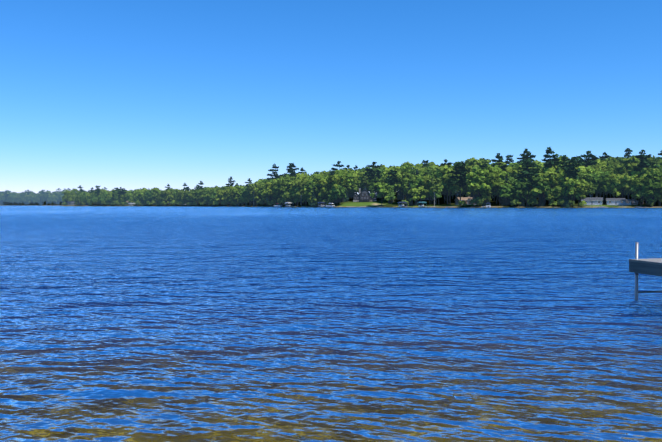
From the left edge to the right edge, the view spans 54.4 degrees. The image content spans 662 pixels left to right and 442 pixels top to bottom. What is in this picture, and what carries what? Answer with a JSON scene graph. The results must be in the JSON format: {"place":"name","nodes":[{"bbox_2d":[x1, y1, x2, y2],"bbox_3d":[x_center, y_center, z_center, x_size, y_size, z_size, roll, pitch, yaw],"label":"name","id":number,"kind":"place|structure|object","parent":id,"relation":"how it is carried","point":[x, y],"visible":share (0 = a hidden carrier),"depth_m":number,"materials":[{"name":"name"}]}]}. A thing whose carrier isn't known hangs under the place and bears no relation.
{"place":"outdoors","nodes":[
{"label":"outdoors","id":0,"kind":"place"},
{"bbox_2d":[0,206,661,441],"bbox_3d":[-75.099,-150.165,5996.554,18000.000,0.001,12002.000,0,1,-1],"label":"lake water","id":1,"kind":"structure","parent":0,"point":[296,324],"depth_m":8.74,"materials":[{"name":"liquid"}]},
{"bbox_2d":[629,242,661,299],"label":"dock","id":2,"kind":"object","parent":1,"relation":"in","point":[650,266],"visible":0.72,"depth_m":10.88,"materials":[{"name":"grey wood"}]},
{"bbox_2d":[0,192,661,207],"bbox_3d":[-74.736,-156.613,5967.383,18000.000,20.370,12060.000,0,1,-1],"label":"shoreline","id":3,"kind":"structure","parent":0,"point":[395,203],"depth_m":446.01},
{"bbox_2d":[62,190,71,202],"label":"maple tree","id":4,"kind":"object","parent":3,"relation":"on","point":[67,192],"visible":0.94,"depth_m":770.44,"materials":[{"name":"green plant"}]},
{"bbox_2d":[144,190,156,205],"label":"maple tree","id":5,"kind":"object","parent":3,"relation":"on","point":[150,192],"visible":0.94,"depth_m":703.01,"materials":[{"name":"green plant"}]},
{"bbox_2d":[176,189,187,199],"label":"maple tree","id":6,"kind":"object","parent":3,"relation":"on","point":[181,192],"visible":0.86,"depth_m":670.15,"materials":[{"name":"green plant"}]},
{"bbox_2d":[196,189,206,205],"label":"maple tree","id":7,"kind":"object","parent":3,"relation":"on","point":[201,193],"visible":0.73,"depth_m":643.90,"materials":[{"name":"green plant"}]},
{"bbox_2d":[216,190,228,205],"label":"maple tree","id":8,"kind":"object","parent":3,"relation":"on","point":[223,195],"visible":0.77,"depth_m":601.04,"materials":[{"name":"green plant"}]},
{"bbox_2d":[225,186,237,205],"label":"maple tree","id":9,"kind":"object","parent":3,"relation":"on","point":[228,189],"visible":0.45,"depth_m":591.46,"materials":[{"name":"green plant"}]},
{"bbox_2d":[228,188,241,205],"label":"maple tree","id":10,"kind":"object","parent":3,"relation":"on","point":[235,194],"visible":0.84,"depth_m":581.15,"materials":[{"name":"green plant"}]},
{"bbox_2d":[248,183,257,199],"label":"birch tree","id":11,"kind":"object","parent":3,"relation":"on","point":[251,187],"visible":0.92,"depth_m":553.53,"materials":[{"name":"green plant"}]},
{"bbox_2d":[251,186,262,200],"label":"maple tree","id":12,"kind":"object","parent":3,"relation":"on","point":[256,194],"visible":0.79,"depth_m":551.34,"materials":[{"name":"green plant"}]},
{"bbox_2d":[265,179,283,204],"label":"maple tree","id":13,"kind":"object","parent":3,"relation":"on","point":[269,188],"visible":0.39,"depth_m":518.96,"materials":[{"name":"green plant"}]},
{"bbox_2d":[267,164,283,198],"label":"white pine tree","id":14,"kind":"object","parent":3,"relation":"on","point":[275,175],"visible":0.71,"depth_m":568.99,"materials":[{"name":"green plant"}]},
{"bbox_2d":[272,176,289,199],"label":"maple tree","id":15,"kind":"object","parent":3,"relation":"on","point":[279,186],"visible":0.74,"depth_m":507.48,"materials":[{"name":"green plant"}]},
{"bbox_2d":[281,186,294,203],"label":"maple tree","id":16,"kind":"object","parent":3,"relation":"on","point":[290,189],"visible":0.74,"depth_m":496.28,"materials":[{"name":"green plant"}]},
{"bbox_2d":[283,163,295,203],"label":"white pine tree","id":17,"kind":"object","parent":3,"relation":"on","point":[289,170],"visible":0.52,"depth_m":545.66,"materials":[{"name":"green plant"}]},
{"bbox_2d":[284,181,303,204],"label":"maple tree","id":18,"kind":"object","parent":3,"relation":"on","point":[286,193],"visible":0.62,"depth_m":493.81,"materials":[{"name":"green plant"}]},
{"bbox_2d":[290,178,309,204],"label":"maple tree","id":19,"kind":"object","parent":3,"relation":"on","point":[305,180],"visible":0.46,"depth_m":491.37,"materials":[{"name":"green plant"}]},
{"bbox_2d":[296,181,305,193],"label":"birch tree","id":20,"kind":"object","parent":3,"relation":"on","point":[300,186],"visible":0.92,"depth_m":487.90,"materials":[{"name":"green plant"}]},
{"bbox_2d":[294,172,311,203],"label":"maple tree","id":21,"kind":"object","parent":3,"relation":"on","point":[299,176],"visible":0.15,"depth_m":523.63,"materials":[{"name":"green plant"}]},
{"bbox_2d":[301,181,317,197],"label":"maple tree","id":22,"kind":"object","parent":3,"relation":"on","point":[308,185],"visible":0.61,"depth_m":475.86,"materials":[{"name":"green plant"}]},
{"bbox_2d":[310,185,318,206],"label":"spruce tree","id":23,"kind":"object","parent":3,"relation":"on","point":[314,204],"visible":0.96,"depth_m":466.12,"materials":[{"name":"green plant"}]},
{"bbox_2d":[317,184,328,204],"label":"maple tree","id":24,"kind":"object","parent":3,"relation":"on","point":[323,193],"visible":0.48,"depth_m":463.45,"materials":[{"name":"green plant"}]},
{"bbox_2d":[315,179,333,198],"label":"maple tree","id":25,"kind":"object","parent":3,"relation":"on","point":[324,184],"visible":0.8,"depth_m":461.27,"materials":[{"name":"green plant"}]},
{"bbox_2d":[326,174,345,194],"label":"maple tree","id":26,"kind":"object","parent":3,"relation":"on","point":[336,179],"visible":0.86,"depth_m":453.33,"materials":[{"name":"green plant"}]},
{"bbox_2d":[328,185,343,200],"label":"maple tree","id":27,"kind":"object","parent":3,"relation":"on","point":[333,189],"visible":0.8,"depth_m":450.42,"materials":[{"name":"green plant"}]},
{"bbox_2d":[330,161,343,174],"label":"white pine tree","id":28,"kind":"object","parent":3,"relation":"on","point":[336,165],"visible":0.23,"depth_m":536.66,"materials":[{"name":"green plant"}]},
{"bbox_2d":[333,185,346,199],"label":"maple tree","id":29,"kind":"object","parent":3,"relation":"on","point":[342,191],"visible":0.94,"depth_m":449.44,"materials":[{"name":"green plant"}]},
{"bbox_2d":[334,168,352,186],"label":"maple tree","id":30,"kind":"object","parent":3,"relation":"on","point":[340,172],"visible":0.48,"depth_m":459.85,"materials":[{"name":"green plant"}]},
{"bbox_2d":[343,169,356,193],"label":"maple tree","id":31,"kind":"object","parent":3,"relation":"on","point":[353,177],"visible":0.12,"depth_m":480.59,"materials":[{"name":"green plant"}]},
{"bbox_2d":[350,178,361,192],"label":"maple tree","id":32,"kind":"object","parent":3,"relation":"on","point":[355,185],"visible":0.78,"depth_m":482.47,"materials":[{"name":"green plant"}]},
{"bbox_2d":[353,188,376,201],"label":"house","id":33,"kind":"structure","parent":3,"relation":"on","point":[364,195],"depth_m":457.85,"materials":[{"name":"wood"}]},
{"bbox_2d":[357,171,374,190],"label":"maple tree","id":34,"kind":"object","parent":3,"relation":"on","point":[361,176],"visible":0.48,"depth_m":484.67,"materials":[{"name":"green plant"}]},
{"bbox_2d":[364,162,380,182],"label":"white pine tree","id":35,"kind":"object","parent":3,"relation":"on","point":[370,172],"visible":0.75,"depth_m":481.99,"materials":[{"name":"green plant"}]},
{"bbox_2d":[367,177,378,192],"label":"maple tree","id":36,"kind":"object","parent":3,"relation":"on","point":[371,188],"visible":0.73,"depth_m":474.11,"materials":[{"name":"green plant"}]},
{"bbox_2d":[370,182,392,203],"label":"maple tree","id":37,"kind":"object","parent":3,"relation":"on","point":[382,189],"visible":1,"depth_m":421.59,"materials":[{"name":"green plant"}]},
{"bbox_2d":[384,185,395,202],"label":"maple tree","id":38,"kind":"object","parent":3,"relation":"on","point":[391,193],"visible":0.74,"depth_m":428.19,"materials":[{"name":"green plant"}]},
{"bbox_2d":[379,168,400,182],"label":"maple tree","id":39,"kind":"object","parent":3,"relation":"on","point":[384,173],"visible":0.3,"depth_m":458.82,"materials":[{"name":"green plant"}]},
{"bbox_2d":[385,169,397,188],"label":"white pine tree","id":40,"kind":"object","parent":3,"relation":"on","point":[392,179],"visible":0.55,"depth_m":444.11,"materials":[{"name":"green plant"}]},
{"bbox_2d":[394,171,410,199],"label":"maple tree","id":41,"kind":"object","parent":3,"relation":"on","point":[401,179],"visible":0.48,"depth_m":435.91,"materials":[{"name":"green plant"}]},
{"bbox_2d":[401,163,415,174],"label":"maple tree","id":42,"kind":"object","parent":3,"relation":"on","point":[406,167],"visible":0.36,"depth_m":484.12,"materials":[{"name":"green plant"}]},
{"bbox_2d":[404,182,412,205],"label":"spruce tree","id":43,"kind":"object","parent":3,"relation":"on","point":[409,197],"visible":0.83,"depth_m":420.40,"materials":[{"name":"green plant"}]},
{"bbox_2d":[402,174,421,201],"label":"maple tree","id":44,"kind":"object","parent":3,"relation":"on","point":[411,179],"visible":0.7,"depth_m":426.54,"materials":[{"name":"green plant"}]},
{"bbox_2d":[408,187,425,200],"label":"maple tree","id":45,"kind":"object","parent":3,"relation":"on","point":[415,193],"visible":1,"depth_m":414.89,"materials":[{"name":"green plant"}]},
{"bbox_2d":[411,177,429,204],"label":"maple tree","id":46,"kind":"object","parent":3,"relation":"on","point":[417,183],"visible":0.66,"depth_m":421.03,"materials":[{"name":"green plant"}]},
{"bbox_2d":[418,167,428,176],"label":"maple tree","id":47,"kind":"object","parent":3,"relation":"on","point":[423,171],"visible":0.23,"depth_m":477.03,"materials":[{"name":"green plant"}]},
{"bbox_2d":[420,175,430,204],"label":"maple tree","id":48,"kind":"object","parent":3,"relation":"on","point":[427,181],"visible":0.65,"depth_m":419.40,"materials":[{"name":"green plant"}]},
{"bbox_2d":[429,177,441,205],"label":"birch tree","id":49,"kind":"object","parent":3,"relation":"on","point":[435,183],"visible":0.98,"depth_m":405.53,"materials":[{"name":"green plant"}]},
{"bbox_2d":[429,185,442,200],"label":"maple tree","id":50,"kind":"object","parent":3,"relation":"on","point":[437,193],"visible":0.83,"depth_m":408.74,"materials":[{"name":"green plant"}]},
{"bbox_2d":[436,165,459,203],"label":"maple tree","id":51,"kind":"object","parent":3,"relation":"on","point":[445,168],"visible":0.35,"depth_m":421.17,"materials":[{"name":"green plant"}]},
{"bbox_2d":[441,173,461,204],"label":"maple tree","id":52,"kind":"object","parent":3,"relation":"on","point":[449,187],"visible":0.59,"depth_m":411.96,"materials":[{"name":"green plant"}]},
{"bbox_2d":[452,183,462,205],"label":"birch tree","id":53,"kind":"object","parent":3,"relation":"on","point":[457,187],"visible":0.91,"depth_m":402.74,"materials":[{"name":"green plant"}]},
{"bbox_2d":[447,162,469,205],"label":"white pine tree","id":54,"kind":"object","parent":3,"relation":"on","point":[462,178],"visible":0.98,"depth_m":400.73,"materials":[{"name":"green plant"}]},
{"bbox_2d":[455,196,479,204],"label":"house","id":55,"kind":"structure","parent":3,"relation":"on","point":[466,199],"depth_m":417.00,"materials":[{"name":"brown"}]},
{"bbox_2d":[463,185,477,196],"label":"maple tree","id":56,"kind":"object","parent":3,"relation":"on","point":[470,192],"visible":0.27,"depth_m":428.31,"materials":[{"name":"green plant"}]},
{"bbox_2d":[465,157,483,166],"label":"maple tree","id":57,"kind":"object","parent":3,"relation":"on","point":[472,161],"visible":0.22,"depth_m":495.99,"materials":[{"name":"green plant"}]},
{"bbox_2d":[470,196,483,204],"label":"bush","id":58,"kind":"object","parent":3,"relation":"on","point":[478,200],"visible":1,"depth_m":394.75,"materials":[{"name":"green plant"}]},
{"bbox_2d":[464,167,494,206],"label":"maple tree","id":59,"kind":"object","parent":3,"relation":"on","point":[477,179],"visible":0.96,"depth_m":391.13,"materials":[{"name":"green plant"}]},
{"bbox_2d":[480,191,491,205],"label":"maple tree","id":60,"kind":"object","parent":3,"relation":"on","point":[487,196],"visible":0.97,"depth_m":395.16,"materials":[{"name":"green plant"}]},
{"bbox_2d":[480,167,503,204],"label":"maple tree","id":61,"kind":"object","parent":3,"relation":"on","point":[493,174],"visible":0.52,"depth_m":394.93,"materials":[{"name":"green plant"}]},
{"bbox_2d":[492,179,502,204],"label":"maple tree","id":62,"kind":"object","parent":3,"relation":"on","point":[496,192],"visible":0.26,"depth_m":403.90,"materials":[{"name":"green plant"}]},
{"bbox_2d":[490,165,509,203],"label":"maple tree","id":63,"kind":"object","parent":3,"relation":"on","point":[502,174],"visible":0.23,"depth_m":416.85,"materials":[{"name":"green plant"}]},
{"bbox_2d":[491,153,510,198],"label":"white pine tree","id":64,"kind":"object","parent":3,"relation":"on","point":[500,159],"visible":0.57,"depth_m":430.02,"materials":[{"name":"green plant"}]},
{"bbox_2d":[500,174,511,204],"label":"spruce tree","id":65,"kind":"object","parent":3,"relation":"on","point":[504,198],"visible":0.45,"depth_m":403.72,"materials":[{"name":"green plant"}]},
{"bbox_2d":[498,183,514,203],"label":"maple tree","id":66,"kind":"object","parent":3,"relation":"on","point":[503,190],"visible":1,"depth_m":392.06,"materials":[{"name":"green plant"}]},
{"bbox_2d":[502,155,513,165],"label":"white pine tree","id":67,"kind":"object","parent":3,"relation":"on","point":[509,158],"visible":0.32,"depth_m":515.81,"materials":[{"name":"green plant"}]},
{"bbox_2d":[505,166,517,178],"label":"maple tree","id":68,"kind":"object","parent":3,"relation":"on","point":[511,171],"visible":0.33,"depth_m":434.80,"materials":[{"name":"green plant"}]},
{"bbox_2d":[512,177,534,206],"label":"maple tree","id":69,"kind":"object","parent":3,"relation":"on","point":[519,184],"visible":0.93,"depth_m":387.93,"materials":[{"name":"green plant"}]},
{"bbox_2d":[516,158,536,205],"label":"white pine tree","id":70,"kind":"object","parent":3,"relation":"on","point":[521,172],"visible":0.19,"depth_m":397.42,"materials":[{"name":"green plant"}]},
{"bbox_2d":[517,151,537,167],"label":"white pine tree","id":71,"kind":"object","parent":3,"relation":"on","point":[527,157],"visible":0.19,"depth_m":450.96,"materials":[{"name":"green plant"}]},
{"bbox_2d":[515,160,540,205],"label":"white pine tree","id":72,"kind":"object","parent":3,"relation":"on","point":[535,171],"visible":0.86,"depth_m":387.95,"materials":[{"name":"green plant"}]},
{"bbox_2d":[527,198,537,205],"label":"bush","id":73,"kind":"object","parent":3,"relation":"on","point":[534,201],"visible":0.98,"depth_m":384.51,"materials":[{"name":"green plant"}]},
{"bbox_2d":[529,176,553,205],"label":"maple tree","id":74,"kind":"object","parent":3,"relation":"on","point":[546,187],"visible":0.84,"depth_m":383.58,"materials":[{"name":"green plant"}]},
{"bbox_2d":[531,170,561,199],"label":"maple tree","id":75,"kind":"object","parent":3,"relation":"on","point":[547,175],"visible":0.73,"depth_m":383.43,"materials":[{"name":"green plant"}]},
{"bbox_2d":[541,147,559,202],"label":"white pine tree","id":76,"kind":"object","parent":3,"relation":"on","point":[551,163],"visible":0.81,"depth_m":397.31,"materials":[{"name":"green plant"}]},
{"bbox_2d":[542,166,566,187],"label":"maple tree","id":77,"kind":"object","parent":3,"relation":"on","point":[559,179],"visible":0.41,"depth_m":393.97,"materials":[{"name":"green plant"}]},
{"bbox_2d":[561,186,569,206],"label":"spruce tree","id":78,"kind":"object","parent":3,"relation":"on","point":[566,202],"visible":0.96,"depth_m":381.61,"materials":[{"name":"green plant"}]},
{"bbox_2d":[558,155,577,180],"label":"white pine tree","id":79,"kind":"object","parent":3,"relation":"on","point":[564,158],"visible":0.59,"depth_m":402.73,"materials":[{"name":"green plant"}]},
{"bbox_2d":[561,178,580,206],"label":"maple tree","id":80,"kind":"object","parent":3,"relation":"on","point":[571,184],"visible":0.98,"depth_m":380.27,"materials":[{"name":"green plant"}]},
{"bbox_2d":[563,157,581,200],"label":"white pine tree","id":81,"kind":"object","parent":3,"relation":"on","point":[573,173],"visible":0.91,"depth_m":385.08,"materials":[{"name":"green plant"}]},
{"bbox_2d":[563,156,583,167],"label":"white pine tree","id":82,"kind":"object","parent":3,"relation":"on","point":[577,158],"visible":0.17,"depth_m":425.16,"materials":[{"name":"green plant"}]},
{"bbox_2d":[574,190,585,205],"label":"maple tree","id":83,"kind":"object","parent":3,"relation":"on","point":[582,195],"visible":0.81,"depth_m":383.12,"materials":[{"name":"green plant"}]},
{"bbox_2d":[570,165,592,182],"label":"maple tree","id":84,"kind":"object","parent":3,"relation":"on","point":[583,169],"visible":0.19,"depth_m":413.26,"materials":[{"name":"green plant"}]},
{"bbox_2d":[575,179,591,205],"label":"maple tree","id":85,"kind":"object","parent":3,"relation":"on","point":[584,184],"visible":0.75,"depth_m":381.25,"materials":[{"name":"green plant"}]},
{"bbox_2d":[571,172,595,189],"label":"maple tree","id":86,"kind":"object","parent":3,"relation":"on","point":[585,175],"visible":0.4,"depth_m":402.81,"materials":[{"name":"green plant"}]},
{"bbox_2d":[579,150,597,195],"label":"white pine tree","id":87,"kind":"object","parent":3,"relation":"on","point":[585,156],"visible":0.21,"depth_m":441.48,"materials":[{"name":"green plant"}]},
{"bbox_2d":[583,153,598,196],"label":"white pine tree","id":88,"kind":"object","parent":3,"relation":"on","point":[592,158],"visible":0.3,"depth_m":430.71,"materials":[{"name":"green plant"}]},
{"bbox_2d":[586,185,596,198],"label":"birch tree","id":89,"kind":"object","parent":3,"relation":"on","point":[591,187],"visible":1,"depth_m":379.89,"materials":[{"name":"green plant"}]},
{"bbox_2d":[581,197,602,204],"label":"white cottage","id":90,"kind":"structure","parent":3,"relation":"on","point":[594,200],"depth_m":391.63,"materials":[{"name":"grey"}]},
{"bbox_2d":[585,166,601,181],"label":"maple tree","id":91,"kind":"object","parent":3,"relation":"on","point":[599,173],"visible":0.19,"depth_m":417.07,"materials":[{"name":"green plant"}]},
{"bbox_2d":[589,173,600,196],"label":"maple tree","id":92,"kind":"object","parent":3,"relation":"on","point":[594,176],"visible":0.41,"depth_m":410.41,"materials":[{"name":"green plant"}]},
{"bbox_2d":[584,163,608,171],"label":"maple tree","id":93,"kind":"object","parent":3,"relation":"on","point":[596,166],"visible":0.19,"depth_m":423.50,"materials":[{"name":"green plant"}]},
{"bbox_2d":[595,159,606,167],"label":"maple tree","id":94,"kind":"object","parent":3,"relation":"on","point":[601,164],"visible":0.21,"depth_m":454.35,"materials":[{"name":"green plant"}]},
{"bbox_2d":[599,152,610,164],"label":"white pine tree","id":95,"kind":"object","parent":3,"relation":"on","point":[602,158],"visible":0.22,"depth_m":465.78,"materials":[{"name":"green plant"}]},
{"bbox_2d":[593,175,618,202],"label":"maple tree","id":96,"kind":"object","parent":3,"relation":"on","point":[605,184],"visible":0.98,"depth_m":402.85,"materials":[{"name":"green plant"}]},
{"bbox_2d":[605,157,619,163],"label":"maple tree","id":97,"kind":"object","parent":3,"relation":"on","point":[611,160],"visible":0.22,"depth_m":474.51,"materials":[{"name":"green plant"}]},
{"bbox_2d":[605,198,631,205],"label":"white cottage","id":98,"kind":"structure","parent":3,"relation":"on","point":[618,201],"depth_m":389.58,"materials":[{"name":"grey"}]},
{"bbox_2d":[610,173,633,197],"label":"maple tree","id":99,"kind":"object","parent":3,"relation":"on","point":[617,180],"visible":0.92,"depth_m":397.62,"materials":[{"name":"green plant"}]},
{"bbox_2d":[613,160,636,197],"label":"maple tree","id":100,"kind":"object","parent":3,"relation":"on","point":[628,171],"visible":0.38,"depth_m":410.55,"materials":[{"name":"green plant"}]},
{"bbox_2d":[618,159,632,198],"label":"white pine tree","id":101,"kind":"object","parent":3,"relation":"on","point":[624,162],"visible":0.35,"depth_m":412.62,"materials":[{"name":"green plant"}]},
{"bbox_2d":[624,148,635,158],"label":"white pine tree","id":102,"kind":"object","parent":3,"relation":"on","point":[627,155],"visible":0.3,"depth_m":507.08,"materials":[{"name":"green plant"}]},
{"bbox_2d":[627,170,646,203],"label":"maple tree","id":103,"kind":"object","parent":3,"relation":"on","point":[635,174],"visible":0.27,"depth_m":395.52,"materials":[{"name":"green plant"}]},
{"bbox_2d":[630,183,645,205],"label":"maple tree","id":104,"kind":"object","parent":3,"relation":"on","point":[637,189],"visible":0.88,"depth_m":376.15,"materials":[{"name":"green plant"}]},
{"bbox_2d":[630,176,657,204],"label":"maple tree","id":105,"kind":"object","parent":3,"relation":"on","point":[637,181],"visible":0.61,"depth_m":376.33,"materials":[{"name":"green plant"}]},
{"bbox_2d":[633,150,658,203],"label":"white pine tree","id":106,"kind":"object","parent":3,"relation":"on","point":[646,163],"visible":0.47,"depth_m":396.49,"materials":[{"name":"green plant"}]},
{"bbox_2d":[641,167,659,175],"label":"maple tree","id":107,"kind":"object","parent":3,"relation":"on","point":[650,170],"visible":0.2,"depth_m":391.81,"materials":[{"name":"green plant"}]},
{"bbox_2d":[641,171,661,206],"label":"maple tree","id":108,"kind":"object","parent":3,"relation":"on","point":[651,186],"visible":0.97,"depth_m":371.58,"materials":[{"name":"green plant"}]},
{"bbox_2d":[647,155,661,163],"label":"maple tree","id":109,"kind":"object","parent":3,"relation":"on","point":[658,161],"visible":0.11,"depth_m":459.73,"materials":[{"name":"green plant"}]},
{"bbox_2d":[0,0,661,193],"label":"sky","id":110,"kind":"structure","parent":0,"point":[110,94],"materials":[{"name":"blue"}]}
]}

